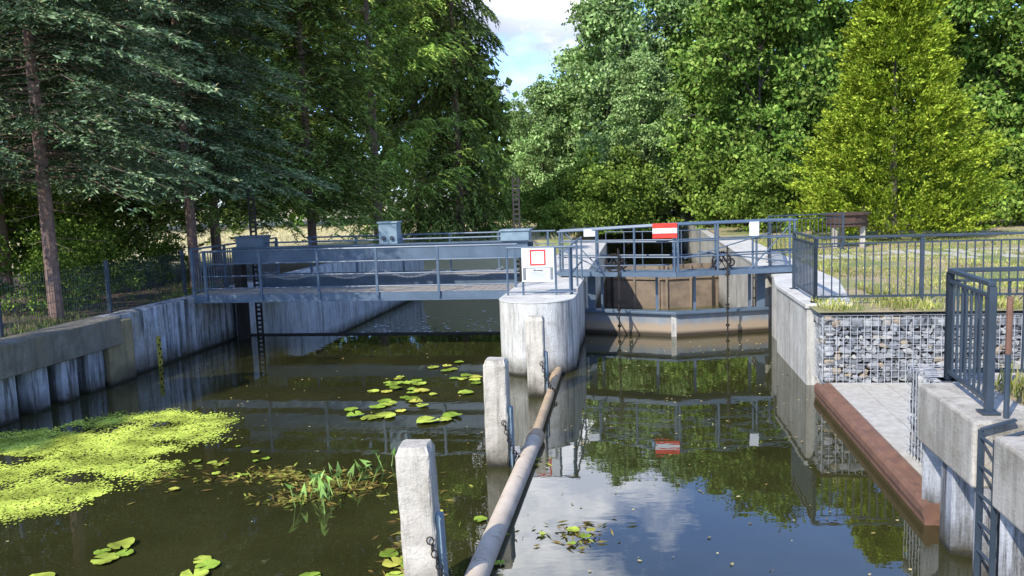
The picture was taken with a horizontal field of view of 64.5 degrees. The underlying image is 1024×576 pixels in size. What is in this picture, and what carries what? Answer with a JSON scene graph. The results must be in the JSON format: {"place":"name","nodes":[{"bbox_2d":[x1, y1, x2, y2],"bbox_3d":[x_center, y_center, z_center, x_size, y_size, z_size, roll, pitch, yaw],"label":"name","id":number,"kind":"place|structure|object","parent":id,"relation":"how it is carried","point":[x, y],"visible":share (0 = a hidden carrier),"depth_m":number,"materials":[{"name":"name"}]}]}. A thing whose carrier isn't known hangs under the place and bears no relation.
{"place":"outdoors","nodes":[
{"label":"outdoors","id":0,"kind":"place"},
{"bbox_2d":[150,220,585,246],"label":"meadow grass","id":1,"kind":"structure","parent":0,"point":[286,233],"depth_m":48.09,"materials":[{"name":"plant"}]},
{"bbox_2d":[0,331,971,575],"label":"water","id":2,"kind":"structure","parent":0,"point":[642,472],"depth_m":9.63,"materials":[{"name":"liquid"}]},
{"bbox_2d":[30,572,55,575],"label":"water lily","id":3,"kind":"object","parent":2,"relation":"on","point":[46,574],"visible":1,"depth_m":7.25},
{"bbox_2d":[90,537,134,563],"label":"water lily","id":4,"kind":"object","parent":2,"relation":"on","point":[106,557],"visible":1,"depth_m":7.68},
{"bbox_2d":[0,407,242,524],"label":"duckweed","id":5,"kind":"object","parent":2,"relation":"on","point":[48,443],"visible":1,"depth_m":10.85,"materials":[{"name":"plant"}]},
{"bbox_2d":[180,555,219,575],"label":"water lily","id":6,"kind":"object","parent":2,"relation":"on","point":[205,560],"visible":1,"depth_m":7.32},
{"bbox_2d":[169,461,249,489],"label":"water lily","id":7,"kind":"object","parent":2,"relation":"on","point":[174,488],"visible":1,"depth_m":9.78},
{"bbox_2d":[192,445,269,465],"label":"water lily","id":8,"kind":"object","parent":2,"relation":"on","point":[210,462],"visible":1,"depth_m":10.31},
{"bbox_2d":[284,471,333,513],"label":"arrowhead plant","id":9,"kind":"object","parent":2,"relation":"on","point":[320,484],"visible":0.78,"depth_m":8.79,"materials":[{"name":"green plant"}]},
{"bbox_2d":[307,461,379,499],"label":"arrowhead plant","id":10,"kind":"object","parent":2,"relation":"on","point":[338,468],"visible":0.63,"depth_m":9.27,"materials":[{"name":"green plant"}]},
{"bbox_2d":[354,448,394,479],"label":"arrowhead plant","id":11,"kind":"object","parent":2,"relation":"on","point":[365,461],"visible":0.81,"depth_m":9.84,"materials":[{"name":"green plant"}]},
{"bbox_2d":[344,401,405,416],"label":"water lily","id":12,"kind":"object","parent":2,"relation":"on","point":[380,404],"visible":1,"depth_m":12.64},
{"bbox_2d":[121,455,634,575],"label":"waterweed","id":13,"kind":"object","parent":2,"relation":"on","point":[286,473],"visible":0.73,"depth_m":9.28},
{"bbox_2d":[360,412,395,419],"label":"water lily","id":14,"kind":"object","parent":2,"relation":"on","point":[388,415],"visible":1,"depth_m":12.18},
{"bbox_2d":[379,548,403,575],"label":"water lily","id":15,"kind":"object","parent":2,"relation":"on","point":[388,562],"visible":0.5,"depth_m":7.26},
{"bbox_2d":[368,375,426,392],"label":"water lily","id":16,"kind":"object","parent":2,"relation":"on","point":[394,386],"visible":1,"depth_m":14.22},
{"bbox_2d":[395,439,448,575],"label":"mooring post","id":17,"kind":"object","parent":2,"relation":"in","point":[423,541],"visible":1,"depth_m":6.44,"materials":[{"name":"concrete"}]},
{"bbox_2d":[377,388,472,406],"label":"water lily","id":18,"kind":"object","parent":2,"relation":"on","point":[412,398],"visible":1,"depth_m":13.28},
{"bbox_2d":[416,412,461,422],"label":"water lily","id":19,"kind":"object","parent":2,"relation":"on","point":[446,417],"visible":1,"depth_m":11.93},
{"bbox_2d":[428,360,463,370],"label":"water lily","id":20,"kind":"object","parent":2,"relation":"on","point":[449,369],"visible":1,"depth_m":15.55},
{"bbox_2d":[6,337,911,574],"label":"fallen leaves","id":21,"kind":"object","parent":2,"relation":"on","point":[732,563],"visible":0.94,"depth_m":10.65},
{"bbox_2d":[450,373,481,383],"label":"water lily","id":22,"kind":"object","parent":2,"relation":"on","point":[475,378],"visible":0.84,"depth_m":14.53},
{"bbox_2d":[483,357,519,466],"bbox_3d":[-0.050,2.243,9.889,0.558,2.800,0.334,1,7,21],"label":"mooring post","id":23,"kind":"object","parent":2,"relation":"in","point":[499,432],"visible":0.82,"depth_m":9.72,"materials":[{"name":"concrete"}]},
{"bbox_2d":[464,367,561,575],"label":"floating boom","id":24,"kind":"object","parent":2,"relation":"on","point":[484,558],"visible":0.98,"depth_m":8.40,"materials":[{"name":"plastic"}]},
{"bbox_2d":[526,315,556,396],"bbox_3d":[0.519,1.842,13.216,0.558,2.800,0.334,1,7,21],"label":"mooring post","id":25,"kind":"object","parent":2,"relation":"in","point":[538,381],"visible":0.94,"depth_m":13.04,"materials":[{"name":"concrete"}]},
{"bbox_2d":[539,526,595,543],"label":"water lily","id":26,"kind":"object","parent":2,"relation":"on","point":[582,535],"visible":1,"depth_m":7.79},
{"bbox_2d":[814,383,939,525],"bbox_3d":[6.209,2.568,9.922,3.842,1.712,4.992,-1,7,9],"label":"stage","id":27,"kind":"object","parent":2,"relation":"in","point":[870,419],"visible":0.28,"depth_m":10.20,"materials":[{"name":"concrete"}]},
{"bbox_2d":[813,310,1022,383],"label":"gabion wall","id":28,"kind":"structure","parent":27,"relation":"on","point":[870,347],"depth_m":12.35,"materials":[{"name":"stone"}]},
{"bbox_2d":[905,364,1001,467],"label":"gabion wall","id":29,"kind":"structure","parent":27,"relation":"on","point":[916,376],"depth_m":8.90,"materials":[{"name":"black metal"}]},
{"bbox_2d":[0,199,1023,405],"bbox_3d":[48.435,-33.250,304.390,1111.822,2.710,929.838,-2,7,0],"label":"ground","id":30,"kind":"structure","parent":0,"point":[473,264],"depth_m":23.64,"materials":[{"name":"green plant"}]},
{"bbox_2d":[0,220,44,309],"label":"shrub","id":31,"kind":"object","parent":30,"relation":"on","point":[3,242],"visible":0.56,"depth_m":17.64,"materials":[{"name":"green plant"}]},
{"bbox_2d":[10,183,81,277],"bbox_3d":[-16.136,-2.281,26.780,4.506,3.988,4.764,-6,8,-30],"label":"shrub","id":32,"kind":"object","parent":30,"relation":"on","point":[19,197],"visible":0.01,"depth_m":26.34,"materials":[{"name":"green plant"}]},
{"bbox_2d":[0,182,95,297],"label":"shrub","id":33,"kind":"object","parent":30,"relation":"on","point":[28,223],"visible":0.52,"depth_m":21.06,"materials":[{"name":"green plant"}]},
{"bbox_2d":[1,248,99,314],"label":"shrub","id":34,"kind":"object","parent":30,"relation":"on","point":[33,270],"visible":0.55,"depth_m":16.64,"materials":[{"name":"green plant"}]},
{"bbox_2d":[0,317,122,425],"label":"sheet pile wall","id":35,"kind":"structure","parent":30,"relation":"on","point":[42,369],"depth_m":13.61,"materials":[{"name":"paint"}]},
{"bbox_2d":[12,218,129,297],"bbox_3d":[-10.765,-0.738,20.044,2.509,2.017,2.520,-8,9,-44],"label":"shrub","id":36,"kind":"object","parent":30,"relation":"on","point":[84,233],"visible":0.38,"depth_m":19.83,"materials":[{"name":"green plant"}]},
{"bbox_2d":[0,0,181,296],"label":"spruce tree","id":37,"kind":"object","parent":30,"relation":"on","point":[3,228],"visible":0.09,"depth_m":20.32,"materials":[{"name":"green plant"}]},
{"bbox_2d":[0,250,186,337],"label":"fence","id":38,"kind":"object","parent":30,"relation":"on","point":[107,284],"visible":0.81,"depth_m":15.93,"materials":[{"name":"metal"}]},
{"bbox_2d":[20,187,169,275],"bbox_3d":[-12.370,-1.875,25.093,4.095,3.278,4.078,0,7,16],"label":"shrub","id":39,"kind":"object","parent":30,"relation":"on","point":[111,225],"visible":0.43,"depth_m":24.38,"materials":[{"name":"green plant"}]},
{"bbox_2d":[59,239,145,304],"bbox_3d":[-9.448,-0.366,18.544,1.882,1.513,1.890,-6,8,-30],"label":"shrub","id":40,"kind":"object","parent":30,"relation":"on","point":[93,253],"visible":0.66,"depth_m":18.44,"materials":[{"name":"green plant"}]},
{"bbox_2d":[0,0,243,320],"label":"spruce tree","id":41,"kind":"object","parent":30,"relation":"on","point":[29,21],"visible":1,"depth_m":15.09,"materials":[{"name":"green plant"}]},
{"bbox_2d":[2,0,242,254],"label":"spruce tree","id":42,"kind":"object","parent":30,"relation":"on","point":[97,219],"visible":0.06,"depth_m":23.91,"materials":[{"name":"green plant"}]},
{"bbox_2d":[2,272,273,337],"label":"bank grass","id":43,"kind":"structure","parent":30,"relation":"on","point":[189,292],"depth_m":16.72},
{"bbox_2d":[137,234,201,284],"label":"shrub","id":44,"kind":"object","parent":30,"relation":"on","point":[165,247],"visible":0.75,"depth_m":22.30,"materials":[{"name":"green plant"}]},
{"bbox_2d":[10,0,343,286],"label":"spruce tree","id":45,"kind":"object","parent":30,"relation":"on","point":[227,76],"visible":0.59,"depth_m":20.52,"materials":[{"name":"green plant"}]},
{"bbox_2d":[85,0,344,269],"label":"spruce tree","id":46,"kind":"object","parent":30,"relation":"on","point":[213,199],"visible":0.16,"depth_m":25.52,"materials":[{"name":"green plant"}]},
{"bbox_2d":[95,242,424,385],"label":"retaining wall","id":47,"kind":"structure","parent":30,"relation":"on","point":[184,326],"depth_m":18.65,"materials":[{"name":"concrete"}]},
{"bbox_2d":[156,336,162,366],"bbox_3d":[-7.255,1.500,16.730,0.030,1.020,0.120,-1,7,9],"label":"staff gauge","id":48,"kind":"object","parent":47,"relation":"attached to","point":[159,350],"visible":0.66,"depth_m":16.68,"materials":[{"name":"yellow"}]},
{"bbox_2d":[189,237,279,296],"bbox_3d":[-6.888,-0.624,20.520,0.146,1.070,4.900,-1,7,7],"label":"bar railing","id":49,"kind":"object","parent":47,"relation":"on","point":[193,275],"visible":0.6,"depth_m":19.38,"materials":[{"name":"metal"}]},
{"bbox_2d":[206,0,413,244],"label":"spruce tree","id":50,"kind":"object","parent":30,"relation":"on","point":[379,136],"visible":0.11,"depth_m":35.31,"materials":[{"name":"green plant"}]},
{"bbox_2d":[197,0,425,251],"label":"spruce tree","id":51,"kind":"object","parent":30,"relation":"on","point":[309,8],"visible":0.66,"depth_m":28.81,"materials":[{"name":"green plant"}]},
{"bbox_2d":[251,0,494,243],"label":"larch tree","id":52,"kind":"object","parent":30,"relation":"on","point":[413,63],"visible":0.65,"depth_m":32.40,"materials":[{"name":"plant"}]},
{"bbox_2d":[347,0,490,241],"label":"spruce tree","id":53,"kind":"object","parent":30,"relation":"on","point":[403,116],"visible":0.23,"depth_m":40.27,"materials":[{"name":"green plant"}]},
{"bbox_2d":[393,0,531,241],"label":"spruce tree","id":54,"kind":"object","parent":30,"relation":"on","point":[456,19],"visible":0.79,"depth_m":38.60,"materials":[{"name":"green plant"}]},
{"bbox_2d":[455,191,515,236],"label":"shrub","id":55,"kind":"object","parent":30,"relation":"on","point":[495,210],"visible":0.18,"depth_m":41.70,"materials":[{"name":"green plant"}]},
{"bbox_2d":[0,0,1023,230],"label":"woodland","id":56,"kind":"object","parent":30,"relation":"on","point":[502,143],"visible":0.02,"depth_m":65.45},
{"bbox_2d":[493,185,539,230],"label":"shrub","id":57,"kind":"object","parent":30,"relation":"on","point":[515,206],"visible":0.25,"depth_m":48.39,"materials":[{"name":"green plant"}]},
{"bbox_2d":[503,73,577,215],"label":"poplar tree","id":58,"kind":"object","parent":30,"relation":"on","point":[536,102],"visible":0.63,"depth_m":58.13,"materials":[{"name":"green plant"}]},
{"bbox_2d":[520,180,565,229],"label":"shrub","id":59,"kind":"object","parent":30,"relation":"on","point":[529,213],"visible":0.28,"depth_m":45.54,"materials":[{"name":"green plant"}]},
{"bbox_2d":[535,197,585,236],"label":"shrub","id":60,"kind":"object","parent":30,"relation":"on","point":[565,213],"visible":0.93,"depth_m":40.15,"materials":[{"name":"green plant"}]},
{"bbox_2d":[527,165,598,233],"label":"shrub","id":61,"kind":"object","parent":30,"relation":"on","point":[569,185],"visible":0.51,"depth_m":42.45,"materials":[{"name":"green plant"}]},
{"bbox_2d":[520,0,688,224],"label":"poplar tree","id":62,"kind":"object","parent":30,"relation":"on","point":[606,20],"visible":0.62,"depth_m":54.90,"materials":[{"name":"green plant"}]},
{"bbox_2d":[564,162,645,235],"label":"shrub","id":63,"kind":"object","parent":30,"relation":"on","point":[606,179],"visible":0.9,"depth_m":40.21,"materials":[{"name":"green plant"}]},
{"bbox_2d":[557,142,653,226],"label":"shrub","id":64,"kind":"object","parent":30,"relation":"on","point":[589,155],"visible":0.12,"depth_m":51.32,"materials":[{"name":"green plant"}]},
{"bbox_2d":[592,162,667,230],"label":"shrub","id":65,"kind":"object","parent":30,"relation":"on","point":[639,187],"visible":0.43,"depth_m":42.57,"materials":[{"name":"green plant"}]},
{"bbox_2d":[585,143,677,229],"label":"shrub","id":66,"kind":"object","parent":30,"relation":"on","point":[633,161],"visible":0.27,"depth_m":46.51,"materials":[{"name":"green plant"}]},
{"bbox_2d":[589,41,691,225],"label":"poplar tree","id":67,"kind":"object","parent":30,"relation":"on","point":[642,78],"visible":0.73,"depth_m":47.12,"materials":[{"name":"green plant"}]},
{"bbox_2d":[640,147,688,205],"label":"shrub","id":68,"kind":"object","parent":30,"relation":"on","point":[655,172],"visible":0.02,"depth_m":52.17,"materials":[{"name":"green plant"}]},
{"bbox_2d":[601,0,732,219],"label":"poplar tree","id":69,"kind":"object","parent":30,"relation":"on","point":[666,16],"visible":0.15,"depth_m":55.86,"materials":[{"name":"green plant"}]},
{"bbox_2d":[652,125,725,218],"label":"shrub","id":70,"kind":"object","parent":30,"relation":"on","point":[688,141],"visible":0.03,"depth_m":50.71,"materials":[{"name":"green plant"}]},
{"bbox_2d":[650,138,752,226],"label":"shrub","id":71,"kind":"object","parent":30,"relation":"on","point":[675,175],"visible":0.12,"depth_m":46.31,"materials":[{"name":"green plant"}]},
{"bbox_2d":[675,132,773,225],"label":"shrub","id":72,"kind":"object","parent":30,"relation":"on","point":[703,213],"visible":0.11,"depth_m":40.80,"materials":[{"name":"green plant"}]},
{"bbox_2d":[674,140,788,228],"bbox_3d":[10.751,-4.905,39.117,5.670,4.538,5.646,-8,9,-43],"label":"shrub","id":73,"kind":"object","parent":30,"relation":"on","point":[716,171],"visible":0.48,"depth_m":39.04,"materials":[{"name":"green plant"}]},
{"bbox_2d":[658,0,826,193],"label":"broadleaf tree","id":74,"kind":"object","parent":30,"relation":"on","point":[674,61],"visible":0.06,"depth_m":53.28,"materials":[{"name":"green plant"}]},
{"bbox_2d":[653,0,849,224],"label":"broadleaf tree","id":75,"kind":"object","parent":30,"relation":"on","point":[729,56],"visible":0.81,"depth_m":38.69,"materials":[{"name":"green plant"}]},
{"bbox_2d":[694,150,819,232],"bbox_3d":[10.754,-4.006,34.489,4.725,3.782,4.705,-6,7,-28],"label":"shrub","id":76,"kind":"object","parent":30,"relation":"on","point":[755,171],"visible":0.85,"depth_m":34.24,"materials":[{"name":"green plant"}]},
{"bbox_2d":[679,216,852,384],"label":"concrete lock wall","id":77,"kind":"structure","parent":30,"relation":"on","point":[791,322],"depth_m":16.65,"materials":[{"name":"concrete"}]},
{"bbox_2d":[661,229,718,308],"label":"lock gate","id":78,"kind":"structure","parent":77,"relation":"attached to","point":[677,292],"depth_m":29.97,"materials":[{"name":"wood"}]},
{"bbox_2d":[675,218,797,337],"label":"lock gate","id":79,"kind":"structure","parent":77,"relation":"attached to","point":[727,320],"depth_m":18.03,"materials":[{"name":"grey metal"}]},
{"bbox_2d":[766,213,843,264],"bbox_3d":[7.196,-1.361,21.767,1.796,1.070,6.207,3,8,37],"label":"bar railing","id":80,"kind":"object","parent":77,"relation":"on","point":[769,262],"visible":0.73,"depth_m":23.45,"materials":[{"name":"metal"}]},
{"bbox_2d":[790,231,1023,302],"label":"bar railing","id":81,"kind":"object","parent":77,"relation":"on","point":[800,247],"visible":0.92,"depth_m":13.00,"materials":[{"name":"metal"}]},
{"bbox_2d":[751,160,844,230],"bbox_3d":[12.404,-3.845,33.967,4.129,3.456,3.905,-2,7,1],"label":"shrub","id":82,"kind":"object","parent":30,"relation":"on","point":[786,194],"visible":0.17,"depth_m":33.75,"materials":[{"name":"green plant"}]},
{"bbox_2d":[734,0,918,203],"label":"broadleaf tree","id":83,"kind":"object","parent":30,"relation":"on","point":[840,20],"visible":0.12,"depth_m":41.87,"materials":[{"name":"green plant"}]},
{"bbox_2d":[825,212,870,247],"bbox_3d":[10.253,-1.778,24.871,1.342,1.060,1.360,-2,7,0],"label":"bench","id":84,"kind":"object","parent":30,"relation":"on","point":[857,219],"visible":0.84,"depth_m":24.43,"materials":[{"name":"brown wood"}]},
{"bbox_2d":[795,147,915,226],"bbox_3d":[14.943,-4.287,34.790,4.506,3.988,4.764,2,8,31],"label":"shrub","id":85,"kind":"object","parent":30,"relation":"on","point":[844,188],"visible":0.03,"depth_m":34.23,"materials":[{"name":"green plant"}]},
{"bbox_2d":[747,230,1023,299],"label":"lawn grass","id":86,"kind":"structure","parent":30,"relation":"on","point":[886,269],"depth_m":19.51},
{"bbox_2d":[781,0,1023,238],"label":"cypress tree","id":87,"kind":"object","parent":30,"relation":"on","point":[941,105],"visible":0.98,"depth_m":26.38,"materials":[{"name":"green plant"}]},
{"bbox_2d":[810,293,1022,310],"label":"verge grass","id":88,"kind":"structure","parent":30,"relation":"on","point":[930,305],"depth_m":12.62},
{"bbox_2d":[838,0,1023,215],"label":"broadleaf tree","id":89,"kind":"object","parent":30,"relation":"on","point":[966,13],"visible":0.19,"depth_m":38.33,"materials":[{"name":"green plant"}]},
{"bbox_2d":[881,136,1023,230],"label":"shrub","id":90,"kind":"object","parent":30,"relation":"on","point":[1005,211],"visible":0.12,"depth_m":31.87,"materials":[{"name":"green plant"}]},
{"bbox_2d":[910,123,1023,226],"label":"shrub","id":91,"kind":"object","parent":30,"relation":"on","point":[1005,157],"visible":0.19,"depth_m":32.63,"materials":[{"name":"green plant"}]},
{"bbox_2d":[917,383,1023,575],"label":"quay wall","id":92,"kind":"structure","parent":30,"relation":"on","point":[951,420],"depth_m":6.70,"materials":[{"name":"concrete"}]},
{"bbox_2d":[937,266,1023,414],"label":"bar railing","id":93,"kind":"object","parent":92,"relation":"on","point":[988,371],"visible":0.98,"depth_m":7.13,"materials":[{"name":"metal"}]},
{"bbox_2d":[973,296,1023,575],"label":"quay ladder","id":94,"kind":"object","parent":92,"relation":"attached to","point":[991,532],"visible":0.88,"depth_m":6.36,"materials":[{"name":"metal"}]},
{"bbox_2d":[949,0,1023,219],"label":"broadleaf tree","id":95,"kind":"object","parent":30,"relation":"on","point":[988,36],"visible":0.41,"depth_m":38.88,"materials":[{"name":"green plant"}]},
{"bbox_2d":[973,137,1023,225],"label":"shrub","id":96,"kind":"object","parent":30,"relation":"on","point":[1020,174],"visible":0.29,"depth_m":32.58,"materials":[{"name":"green plant"}]},
{"bbox_2d":[975,0,1023,171],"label":"broadleaf tree","id":97,"kind":"object","parent":30,"relation":"on","point":[1014,9],"visible":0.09,"depth_m":42.85,"materials":[{"name":"green plant"}]},
{"bbox_2d":[995,361,1023,382],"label":"stone stairs","id":98,"kind":"structure","parent":30,"relation":"on","point":[1015,367],"depth_m":11.39,"materials":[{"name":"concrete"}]},
{"bbox_2d":[343,247,719,332],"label":"water","id":99,"kind":"structure","parent":0,"point":[455,315],"depth_m":30.18,"materials":[{"name":"liquid"}]},
{"bbox_2d":[361,310,498,332],"bbox_3d":[-1.533,1.220,27.925,6.582,0.010,6.250,-1,7,11],"label":"foam","id":100,"kind":"object","parent":99,"relation":"on","point":[423,326],"visible":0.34,"depth_m":27.40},
{"bbox_2d":[499,243,606,375],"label":"lock pier","id":101,"kind":"structure","parent":99,"relation":"in","point":[563,313],"depth_m":14.79,"materials":[{"name":"concrete"}]},
{"bbox_2d":[191,177,555,339],"bbox_3d":[-3.008,-0.457,19.592,7.750,4.160,4.520,-1,7,9],"label":"weir footbridge","id":102,"kind":"object","parent":101,"relation":"on","point":[376,285],"visible":0.97,"depth_m":18.71,"materials":[{"name":"grey metal"}]},
{"bbox_2d":[251,331,500,335],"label":"weir gate","id":103,"kind":"structure","parent":101,"relation":"attached to","point":[373,333],"depth_m":19.70,"materials":[{"name":"black metal"}]},
{"bbox_2d":[505,245,575,295],"bbox_3d":[0.524,-0.329,15.405,1.350,0.932,0.067,-1,7,9],"label":"notice sign","id":104,"kind":"object","parent":101,"relation":"on","point":[538,263],"visible":1,"depth_m":15.37,"materials":[{"name":"metal"}]},
{"bbox_2d":[570,236,582,293],"bbox_3d":[1.334,-0.513,16.652,0.040,0.958,2.640,-1,7,9],"label":"pier railing","id":105,"kind":"object","parent":101,"relation":"on","point":[577,263],"visible":1,"depth_m":16.63,"materials":[{"name":"metal"}]},
{"bbox_2d":[552,222,676,337],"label":"lock gate","id":106,"kind":"structure","parent":101,"relation":"attached to","point":[619,321],"depth_m":18.26,"materials":[{"name":"grey metal"}]},
{"bbox_2d":[652,223,676,238],"bbox_3d":[3.266,-1.224,17.337,0.520,0.320,0.017,-1,7,9],"label":"stop board","id":107,"kind":"object","parent":106,"relation":"attached to","point":[664,230],"visible":1,"depth_m":17.33,"materials":[{"name":"red paint"}]},
{"bbox_2d":[605,231,662,308],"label":"lock gate","id":108,"kind":"structure","parent":101,"relation":"attached to","point":[637,292],"depth_m":30.27,"materials":[{"name":"wood"}]},
{"bbox_2d":[45,0,1021,382],"label":"sky","id":109,"kind":"structure","parent":0,"point":[529,30],"materials":[{"name":"white"}]},
{"bbox_2d":[805,247,1023,260],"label":"pavement","id":110,"kind":"structure","parent":0,"point":[926,253],"depth_m":21.50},
{"bbox_2d":[995,362,1023,404],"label":"verge grass","id":111,"kind":"structure","parent":0,"point":[1017,385],"depth_m":7.36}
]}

